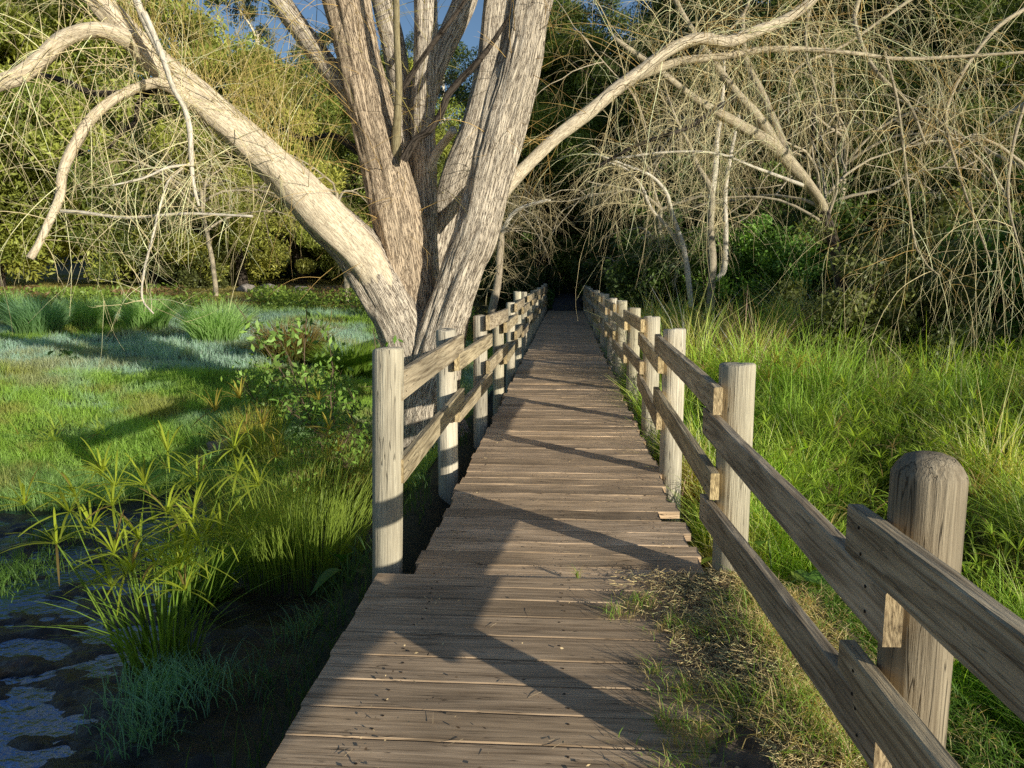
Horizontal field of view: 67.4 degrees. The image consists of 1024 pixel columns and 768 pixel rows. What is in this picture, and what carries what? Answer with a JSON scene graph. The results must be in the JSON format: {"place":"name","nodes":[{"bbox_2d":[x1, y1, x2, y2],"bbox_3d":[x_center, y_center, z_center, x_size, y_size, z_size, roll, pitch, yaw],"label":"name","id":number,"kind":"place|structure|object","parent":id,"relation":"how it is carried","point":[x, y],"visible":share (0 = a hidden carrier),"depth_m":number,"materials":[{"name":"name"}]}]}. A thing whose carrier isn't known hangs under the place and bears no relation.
{"place":"outdoors","nodes":[
{"label":"outdoors","id":0,"kind":"place"},
{"bbox_2d":[48,350,81,360],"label":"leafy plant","id":1,"kind":"object","parent":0,"point":[68,353],"visible":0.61,"depth_m":13.74,"materials":[{"name":"green plant"}]},
{"bbox_2d":[0,498,347,767],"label":"water","id":2,"kind":"structure","parent":0,"point":[26,710],"depth_m":4.37,"materials":[{"name":"blue liquid"}]},
{"bbox_2d":[154,425,274,511],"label":"umbrella sedge","id":3,"kind":"object","parent":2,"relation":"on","point":[210,459],"visible":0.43,"depth_m":6.74,"materials":[{"name":"green plant"}]},
{"bbox_2d":[165,376,370,515],"bbox_3d":[-1.898,0.538,6.599,1.836,1.239,1.977,1,8,4],"label":"umbrella sedge","id":4,"kind":"object","parent":2,"relation":"on","point":[263,420],"visible":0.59,"depth_m":6.52,"materials":[{"name":"green plant"}]},
{"bbox_2d":[21,277,355,299],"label":"path","id":5,"kind":"structure","parent":0,"point":[297,284],"depth_m":37.06,"materials":[{"name":"soil"}]},
{"bbox_2d":[88,0,893,154],"label":"sky","id":6,"kind":"structure","parent":0,"point":[473,29],"materials":[{"name":"blue"}]},
{"bbox_2d":[0,218,1006,767],"bbox_3d":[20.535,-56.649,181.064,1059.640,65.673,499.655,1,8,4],"label":"ground","id":7,"kind":"structure","parent":0,"point":[250,614],"depth_m":4.18,"materials":[{"name":"soil"}]},
{"bbox_2d":[0,288,62,317],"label":"grass tussock","id":8,"kind":"object","parent":7,"relation":"on","point":[3,299],"depth_m":20.70,"materials":[{"name":"green plant"}]},
{"bbox_2d":[0,412,81,462],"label":"umbrella sedge","id":9,"kind":"object","parent":7,"relation":"on","point":[50,435],"visible":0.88,"depth_m":8.20,"materials":[{"name":"green plant"}]},
{"bbox_2d":[0,292,90,336],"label":"grass tussock","id":10,"kind":"object","parent":7,"relation":"on","point":[46,320],"depth_m":17.45,"materials":[{"name":"green plant"}]},
{"bbox_2d":[0,0,143,286],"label":"evergreen tree","id":11,"kind":"object","parent":7,"relation":"on","point":[9,57],"visible":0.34,"depth_m":31.69,"materials":[{"name":"green plant"}]},
{"bbox_2d":[44,292,127,329],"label":"grass tussock","id":12,"kind":"object","parent":7,"relation":"on","point":[94,314],"depth_m":18.40,"materials":[{"name":"green plant"}]},
{"bbox_2d":[72,413,124,449],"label":"umbrella sedge","id":13,"kind":"object","parent":7,"relation":"on","point":[97,429],"visible":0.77,"depth_m":8.44,"materials":[{"name":"green plant"}]},
{"bbox_2d":[0,0,279,287],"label":"evergreen tree","id":14,"kind":"object","parent":7,"relation":"on","point":[66,128],"visible":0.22,"depth_m":31.62,"materials":[{"name":"green plant"}]},
{"bbox_2d":[66,65,222,287],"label":"evergreen tree","id":15,"kind":"object","parent":7,"relation":"on","point":[124,249],"visible":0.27,"depth_m":32.25,"materials":[{"name":"green plant"}]},
{"bbox_2d":[0,418,294,678],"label":"umbrella sedge","id":16,"kind":"object","parent":7,"relation":"on","point":[168,639],"visible":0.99,"depth_m":3.94,"materials":[{"name":"green plant"}]},
{"bbox_2d":[100,291,194,329],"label":"grass tussock","id":17,"kind":"object","parent":7,"relation":"on","point":[137,316],"depth_m":17.78,"materials":[{"name":"green plant"}]},
{"bbox_2d":[162,275,177,283],"bbox_3d":[-16.705,-5.049,37.892,1.128,0.685,0.945,1,8,4],"label":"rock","id":18,"kind":"object","parent":7,"relation":"on","point":[169,281],"visible":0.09,"depth_m":37.48,"materials":[{"name":"stone"}]},
{"bbox_2d":[48,111,310,295],"bbox_3d":[-11.734,-6.864,28.726,9.273,7.339,8.229,1,8,4],"label":"bare tree","id":19,"kind":"object","parent":7,"relation":"on","point":[213,269],"visible":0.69,"depth_m":28.66,"materials":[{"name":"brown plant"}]},
{"bbox_2d":[66,447,293,608],"bbox_3d":[-2.027,0.926,4.913,1.385,1.052,1.571,6,10,36],"label":"umbrella sedge","id":20,"kind":"object","parent":7,"relation":"on","point":[220,576],"visible":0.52,"depth_m":4.84,"materials":[{"name":"green plant"}]},
{"bbox_2d":[137,206,256,289],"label":"shrub","id":21,"kind":"object","parent":7,"relation":"on","point":[192,277],"visible":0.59,"depth_m":33.20,"materials":[{"name":"green plant"}]},
{"bbox_2d":[145,296,273,345],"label":"grass tussock","id":22,"kind":"object","parent":7,"relation":"on","point":[215,325],"depth_m":15.60,"materials":[{"name":"green plant"}]},
{"bbox_2d":[206,437,239,457],"bbox_3d":[-3.136,0.710,8.386,0.349,0.269,0.346,-4,9,-28],"label":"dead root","id":23,"kind":"object","parent":7,"relation":"on","point":[209,445],"visible":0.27,"depth_m":8.28,"materials":[{"name":"wood"}]},
{"bbox_2d":[0,372,473,767],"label":"bank grass","id":24,"kind":"structure","parent":7,"relation":"on","point":[163,683],"depth_m":3.73,"materials":[{"name":"green plant"}]},
{"bbox_2d":[126,41,349,285],"bbox_3d":[-12.143,-9.376,34.229,9.304,10.662,9.351,-4,9,-29],"label":"evergreen tree","id":25,"kind":"object","parent":7,"relation":"on","point":[304,266],"visible":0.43,"depth_m":32.06,"materials":[{"name":"green plant"}]},
{"bbox_2d":[179,392,303,472],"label":"rush clump","id":26,"kind":"object","parent":7,"relation":"on","point":[258,439],"visible":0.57,"depth_m":7.87,"materials":[{"name":"green plant"}]},
{"bbox_2d":[236,284,254,291],"bbox_3d":[-10.928,-3.884,31.586,0.765,0.486,0.738,-6,10,-34],"label":"rock","id":27,"kind":"object","parent":7,"relation":"on","point":[243,287],"visible":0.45,"depth_m":31.35,"materials":[{"name":"stone"}]},
{"bbox_2d":[0,274,505,511],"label":"meadow grass","id":28,"kind":"structure","parent":7,"relation":"on","point":[137,426],"depth_m":10.96,"materials":[{"name":"green plant"}]},
{"bbox_2d":[175,459,331,557],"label":"rush clump","id":29,"kind":"object","parent":7,"relation":"on","point":[226,506],"visible":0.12,"depth_m":5.81,"materials":[{"name":"green plant"}]},
{"bbox_2d":[229,231,295,279],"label":"shrub","id":30,"kind":"object","parent":7,"relation":"on","point":[286,274],"visible":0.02,"depth_m":41.33,"materials":[{"name":"green plant"}]},
{"bbox_2d":[221,352,307,429],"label":"sapling","id":31,"kind":"object","parent":7,"relation":"on","point":[274,391],"visible":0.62,"depth_m":9.46,"materials":[{"name":"green plant"}]},
{"bbox_2d":[255,284,277,292],"bbox_3d":[-9.726,-3.684,30.555,0.899,0.622,0.908,8,11,44],"label":"rock","id":32,"kind":"object","parent":7,"relation":"on","point":[266,287],"visible":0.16,"depth_m":30.38,"materials":[{"name":"stone"}]},
{"bbox_2d":[203,0,337,128],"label":"eucalyptus tree","id":33,"kind":"object","parent":7,"relation":"on","point":[252,16],"visible":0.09,"depth_m":47.67,"materials":[{"name":"green plant"}]},
{"bbox_2d":[221,315,351,366],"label":"grass tussock","id":34,"kind":"object","parent":7,"relation":"on","point":[313,336],"depth_m":13.55,"materials":[{"name":"green plant"}]},
{"bbox_2d":[216,47,367,283],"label":"evergreen tree","id":35,"kind":"object","parent":7,"relation":"on","point":[297,254],"visible":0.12,"depth_m":35.25,"materials":[{"name":"green plant"}]},
{"bbox_2d":[214,123,369,301],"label":"bare tree","id":36,"kind":"object","parent":7,"relation":"on","point":[339,198],"visible":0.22,"depth_m":25.44,"materials":[{"name":"beige plant"}]},
{"bbox_2d":[234,301,353,438],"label":"sapling","id":37,"kind":"object","parent":7,"relation":"on","point":[272,339],"visible":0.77,"depth_m":8.72,"materials":[{"name":"green plant"}]},
{"bbox_2d":[176,443,420,595],"bbox_3d":[-1.431,0.852,5.122,1.766,0.849,1.704,1,8,4],"label":"rush clump","id":38,"kind":"object","parent":7,"relation":"on","point":[307,551],"visible":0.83,"depth_m":5.03,"materials":[{"name":"green plant"}]},
{"bbox_2d":[262,7,346,154],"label":"eucalyptus tree","id":39,"kind":"object","parent":7,"relation":"on","point":[328,39],"visible":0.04,"depth_m":51.27,"materials":[{"name":"green plant"}]},
{"bbox_2d":[262,432,371,516],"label":"rush clump","id":40,"kind":"object","parent":7,"relation":"on","point":[359,477],"visible":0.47,"depth_m":6.68,"materials":[{"name":"green plant"}]},
{"bbox_2d":[269,361,371,470],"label":"sapling","id":41,"kind":"object","parent":7,"relation":"on","point":[312,416],"visible":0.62,"depth_m":7.68,"materials":[{"name":"green plant"}]},
{"bbox_2d":[270,395,371,511],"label":"sapling","id":42,"kind":"object","parent":7,"relation":"on","point":[337,454],"visible":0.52,"depth_m":6.69,"materials":[{"name":"green plant"}]},
{"bbox_2d":[281,190,372,279],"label":"shrub","id":43,"kind":"object","parent":7,"relation":"on","point":[318,272],"visible":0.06,"depth_m":40.45,"materials":[{"name":"green plant"}]},
{"bbox_2d":[290,335,380,380],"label":"grass tussock","id":44,"kind":"object","parent":7,"relation":"on","point":[358,361],"depth_m":12.99,"materials":[{"name":"green plant"}]},
{"bbox_2d":[310,550,370,595],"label":"leafy plant","id":45,"kind":"object","parent":7,"relation":"on","point":[327,574],"visible":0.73,"depth_m":4.46,"materials":[{"name":"green plant"}]},
{"bbox_2d":[273,41,464,280],"bbox_3d":[-6.943,-10.137,37.481,10.895,11.669,10.421,1,8,4],"label":"evergreen tree","id":46,"kind":"object","parent":7,"relation":"on","point":[322,261],"visible":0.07,"depth_m":34.59,"materials":[{"name":"green plant"}]},
{"bbox_2d":[354,328,402,392],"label":"sapling","id":47,"kind":"object","parent":7,"relation":"on","point":[387,343],"visible":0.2,"depth_m":7.66,"materials":[{"name":"green plant"}]},
{"bbox_2d":[0,271,796,337],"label":"ground cover","id":48,"kind":"object","parent":7,"relation":"on","point":[285,298],"visible":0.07,"depth_m":24.14,"materials":[{"name":"green plant"}]},
{"bbox_2d":[405,22,468,130],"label":"eucalyptus tree","id":49,"kind":"object","parent":7,"relation":"on","point":[450,80],"visible":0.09,"depth_m":57.34,"materials":[{"name":"green plant"}]},
{"bbox_2d":[372,283,547,581],"bbox_3d":[0.398,-1.351,18.425,0.289,1.909,29.231,1,8,4],"label":"fence","id":50,"kind":"object","parent":7,"relation":"on","point":[396,382],"visible":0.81,"depth_m":5.30,"materials":[{"name":"brown wood"}]},
{"bbox_2d":[467,308,478,333],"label":"shrub","id":51,"kind":"object","parent":7,"relation":"on","point":[472,311],"depth_m":19.87,"materials":[{"name":"green plant"}]},
{"bbox_2d":[367,146,580,317],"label":"bare tree","id":52,"kind":"object","parent":7,"relation":"on","point":[510,228],"visible":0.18,"depth_m":28.00,"materials":[{"name":"brown plant"}]},
{"bbox_2d":[436,120,535,272],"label":"evergreen tree","id":53,"kind":"object","parent":7,"relation":"on","point":[526,242],"visible":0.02,"depth_m":39.84,"materials":[{"name":"green plant"}]},
{"bbox_2d":[266,311,744,767],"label":"boardwalk","id":54,"kind":"structure","parent":7,"relation":"on","point":[350,687],"depth_m":3.34,"materials":[{"name":"brown wood"}]},
{"bbox_2d":[344,325,738,767],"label":"leaf debris","id":55,"kind":"object","parent":54,"relation":"on","point":[607,741],"visible":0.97,"depth_m":3.14,"materials":[{"name":"brown plant"}]},
{"bbox_2d":[661,572,859,767],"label":"soil","id":56,"kind":"structure","parent":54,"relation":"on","point":[744,758],"depth_m":2.45,"materials":[{"name":"brown soil"}]},
{"bbox_2d":[0,0,1023,460],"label":"willow tree","id":57,"kind":"object","parent":7,"relation":"on","point":[412,264],"visible":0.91,"depth_m":7.72,"materials":[{"name":"beige plant"}]},
{"bbox_2d":[477,230,551,308],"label":"shrub","id":58,"kind":"object","parent":7,"relation":"on","point":[529,281],"visible":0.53,"depth_m":32.39,"materials":[{"name":"green plant"}]},
{"bbox_2d":[470,163,597,316],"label":"bare tree","id":59,"kind":"object","parent":7,"relation":"on","point":[495,293],"visible":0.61,"depth_m":18.66,"materials":[{"name":"beige plant"}]},
{"bbox_2d":[446,0,663,278],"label":"evergreen tree","id":60,"kind":"object","parent":7,"relation":"on","point":[462,55],"visible":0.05,"depth_m":42.98,"materials":[{"name":"green plant"}]},
{"bbox_2d":[529,197,591,273],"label":"shrub","id":61,"kind":"object","parent":7,"relation":"on","point":[546,258],"visible":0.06,"depth_m":47.35,"materials":[{"name":"green plant"}]},
{"bbox_2d":[486,18,696,294],"bbox_3d":[5.337,-11.599,42.127,13.548,15.169,14.164,8,11,44],"label":"evergreen tree","id":62,"kind":"object","parent":7,"relation":"on","point":[557,168],"visible":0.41,"depth_m":39.98,"materials":[{"name":"green plant"}]},
{"bbox_2d":[568,212,638,297],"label":"shrub","id":63,"kind":"object","parent":7,"relation":"on","point":[591,277],"visible":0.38,"depth_m":32.50,"materials":[{"name":"green plant"}]},
{"bbox_2d":[508,0,776,287],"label":"bare tree","id":64,"kind":"object","parent":7,"relation":"on","point":[650,149],"visible":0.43,"depth_m":27.90,"materials":[{"name":"beige plant"}]},
{"bbox_2d":[549,97,765,307],"bbox_3d":[3.121,-4.169,18.088,4.665,4.701,3.562,-1,8,-10],"label":"bare tree","id":65,"kind":"object","parent":7,"relation":"on","point":[679,240],"visible":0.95,"depth_m":17.69,"materials":[{"name":"beige plant"}]},
{"bbox_2d":[602,196,731,328],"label":"shrub","id":66,"kind":"object","parent":7,"relation":"on","point":[629,277],"visible":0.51,"depth_m":20.92,"materials":[{"name":"green plant"}]},
{"bbox_2d":[565,0,777,241],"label":"evergreen tree","id":67,"kind":"object","parent":7,"relation":"on","point":[656,6],"visible":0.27,"depth_m":34.22,"materials":[{"name":"green plant"}]},
{"bbox_2d":[567,118,779,307],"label":"bare tree","id":68,"kind":"object","parent":7,"relation":"on","point":[656,199],"visible":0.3,"depth_m":24.42,"materials":[{"name":"beige plant"}]},
{"bbox_2d":[516,0,849,311],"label":"bare tree","id":69,"kind":"object","parent":7,"relation":"on","point":[812,190],"visible":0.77,"depth_m":11.99,"materials":[{"name":"beige plant"}]},
{"bbox_2d":[610,143,760,312],"bbox_3d":[6.155,-4.779,26.228,5.741,6.721,6.527,3,9,19],"label":"shrub","id":70,"kind":"object","parent":7,"relation":"on","point":[694,211],"visible":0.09,"depth_m":25.61,"materials":[{"name":"green plant"}]},
{"bbox_2d":[597,0,790,208],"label":"evergreen tree","id":71,"kind":"object","parent":7,"relation":"on","point":[698,16],"depth_m":40.67,"materials":[{"name":"green plant"}]},
{"bbox_2d":[596,2,812,312],"bbox_3d":[4.666,-5.604,19.422,5.722,7.598,4.451,-5,9,-31],"label":"bare tree","id":72,"kind":"object","parent":7,"relation":"on","point":[712,258],"visible":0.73,"depth_m":19.30,"materials":[{"name":"beige plant"}]},
{"bbox_2d":[675,123,794,263],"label":"evergreen tree","id":73,"kind":"object","parent":7,"relation":"on","point":[739,170],"visible":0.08,"depth_m":27.23,"materials":[{"name":"green plant"}]},
{"bbox_2d":[678,213,831,331],"bbox_3d":[6.594,-2.517,20.919,4.419,4.261,4.272,1,8,4],"label":"shrub","id":74,"kind":"object","parent":7,"relation":"on","point":[769,265],"visible":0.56,"depth_m":20.14,"materials":[{"name":"green plant"}]},
{"bbox_2d":[719,327,794,358],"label":"umbrella sedge","id":75,"kind":"object","parent":7,"relation":"on","point":[785,334],"visible":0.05,"depth_m":11.56,"materials":[{"name":"green plant"}]},
{"bbox_2d":[701,557,823,590],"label":"leafy plant","id":76,"kind":"object","parent":7,"relation":"on","point":[795,577],"visible":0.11,"depth_m":4.09,"materials":[{"name":"green plant"}]},
{"bbox_2d":[566,546,1023,767],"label":"deck weeds","id":77,"kind":"object","parent":7,"relation":"on","point":[743,600],"visible":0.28,"depth_m":2.65,"materials":[{"name":"green plant"}]},
{"bbox_2d":[754,536,844,609],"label":"leafy plant","id":78,"kind":"object","parent":7,"relation":"on","point":[815,575],"visible":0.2,"depth_m":4.16,"materials":[{"name":"green plant"}]},
{"bbox_2d":[582,285,1023,767],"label":"fence","id":79,"kind":"object","parent":7,"relation":"on","point":[923,609],"visible":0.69,"depth_m":1.89,"materials":[{"name":"brown wood"}]},
{"bbox_2d":[582,263,1023,767],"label":"marsh grass","id":80,"kind":"structure","parent":7,"relation":"on","point":[786,559],"depth_m":7.71,"materials":[{"name":"green plant"}]},
{"bbox_2d":[775,313,831,369],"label":"umbrella sedge","id":81,"kind":"object","parent":7,"relation":"on","point":[799,318],"visible":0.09,"depth_m":13.86,"materials":[{"name":"green plant"}]},
{"bbox_2d":[755,349,858,414],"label":"umbrella sedge","id":82,"kind":"object","parent":7,"relation":"on","point":[798,365],"visible":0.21,"depth_m":8.94,"materials":[{"name":"green plant"}]},
{"bbox_2d":[660,0,957,125],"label":"evergreen tree","id":83,"kind":"object","parent":7,"relation":"on","point":[813,25],"depth_m":36.13,"materials":[{"name":"green plant"}]},
{"bbox_2d":[732,157,893,307],"bbox_3d":[8.762,-3.744,22.656,4.975,5.825,5.657,5,10,34],"label":"shrub","id":84,"kind":"object","parent":7,"relation":"on","point":[847,219],"visible":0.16,"depth_m":21.45,"materials":[{"name":"green plant"}]},
{"bbox_2d":[608,564,1019,767],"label":"plant litter","id":85,"kind":"object","parent":7,"relation":"on","point":[700,580],"visible":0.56,"depth_m":2.96,"materials":[{"name":"brown plant"}]},
{"bbox_2d":[671,0,957,190],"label":"evergreen tree","id":86,"kind":"object","parent":7,"relation":"on","point":[869,15],"visible":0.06,"depth_m":29.57,"materials":[{"name":"green plant"}]},
{"bbox_2d":[715,21,924,281],"bbox_3d":[10.146,-6.819,25.596,6.954,10.164,6.665,-3,8,-18],"label":"evergreen tree","id":87,"kind":"object","parent":7,"relation":"on","point":[862,178],"visible":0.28,"depth_m":24.51,"materials":[{"name":"green plant"}]},
{"bbox_2d":[764,387,898,498],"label":"umbrella sedge","id":88,"kind":"object","parent":7,"relation":"on","point":[852,444],"visible":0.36,"depth_m":6.85,"materials":[{"name":"green plant"}]},
{"bbox_2d":[643,0,1023,408],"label":"willow tree","id":89,"kind":"object","parent":7,"relation":"on","point":[897,92],"visible":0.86,"depth_m":9.28,"materials":[{"name":"beige plant"}]},
{"bbox_2d":[659,43,1011,293],"bbox_3d":[8.427,-4.572,20.107,8.640,6.985,8.299,1,8,4],"label":"bare tree","id":90,"kind":"object","parent":7,"relation":"on","point":[816,169],"visible":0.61,"depth_m":20.17,"materials":[{"name":"beige plant"}]},
{"bbox_2d":[809,329,905,399],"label":"umbrella sedge","id":91,"kind":"object","parent":7,"relation":"on","point":[888,339],"visible":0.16,"depth_m":10.76,"materials":[{"name":"green plant"}]},
{"bbox_2d":[704,7,1023,231],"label":"bare tree","id":92,"kind":"object","parent":7,"relation":"on","point":[846,161],"visible":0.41,"depth_m":22.14,"materials":[{"name":"beige plant"}]},
{"bbox_2d":[774,213,994,386],"bbox_3d":[5.861,-0.990,12.256,3.015,3.543,3.252,4,9,25],"label":"shrub","id":93,"kind":"object","parent":7,"relation":"on","point":[879,301],"visible":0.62,"depth_m":11.56,"materials":[{"name":"green plant"}]},
{"bbox_2d":[780,94,1004,240],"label":"evergreen tree","id":94,"kind":"object","parent":7,"relation":"on","point":[882,195],"visible":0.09,"depth_m":24.08,"materials":[{"name":"green plant"}]},
{"bbox_2d":[842,361,994,466],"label":"umbrella sedge","id":95,"kind":"object","parent":7,"relation":"on","point":[929,382],"visible":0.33,"depth_m":7.70,"materials":[{"name":"green plant"}]},
{"bbox_2d":[824,0,1023,195],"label":"evergreen tree","id":96,"kind":"object","parent":7,"relation":"on","point":[956,24],"visible":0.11,"depth_m":27.19,"materials":[{"name":"green plant"}]},
{"bbox_2d":[834,39,1023,239],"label":"bare tree","id":97,"kind":"object","parent":7,"relation":"on","point":[988,150],"visible":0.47,"depth_m":18.80,"materials":[{"name":"beige plant"}]},
{"bbox_2d":[850,180,1023,331],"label":"shrub","id":98,"kind":"object","parent":7,"relation":"on","point":[940,202],"visible":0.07,"depth_m":16.73,"materials":[{"name":"green plant"}]},
{"bbox_2d":[873,150,1007,285],"bbox_3d":[13.139,-3.935,22.882,6.092,6.273,5.358,1,8,9],"label":"shrub","id":99,"kind":"object","parent":7,"relation":"on","point":[912,199],"visible":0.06,"depth_m":22.13,"materials":[{"name":"green plant"}]},
{"bbox_2d":[864,0,1023,243],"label":"evergreen tree","id":100,"kind":"object","parent":7,"relation":"on","point":[1000,64],"visible":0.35,"depth_m":22.30,"materials":[{"name":"green plant"}]},
{"bbox_2d":[868,218,1023,391],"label":"shrub","id":101,"kind":"object","parent":7,"relation":"on","point":[951,253],"visible":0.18,"depth_m":12.37,"materials":[{"name":"green plant"}]},
{"bbox_2d":[884,402,1023,518],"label":"umbrella sedge","id":102,"kind":"object","parent":7,"relation":"on","point":[988,432],"visible":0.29,"depth_m":6.47,"materials":[{"name":"green plant"}]},
{"bbox_2d":[929,335,1023,416],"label":"umbrella sedge","id":103,"kind":"object","parent":7,"relation":"on","point":[1001,356],"visible":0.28,"depth_m":9.65,"materials":[{"name":"green plant"}]},
{"bbox_2d":[933,169,1023,355],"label":"shrub","id":104,"kind":"object","parent":7,"relation":"on","point":[1006,284],"visible":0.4,"depth_m":12.69,"materials":[{"name":"green plant"}]},
{"bbox_2d":[550,279,582,310],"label":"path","id":105,"kind":"structure","parent":0,"point":[567,302],"depth_m":38.28,"materials":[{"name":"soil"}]}
]}

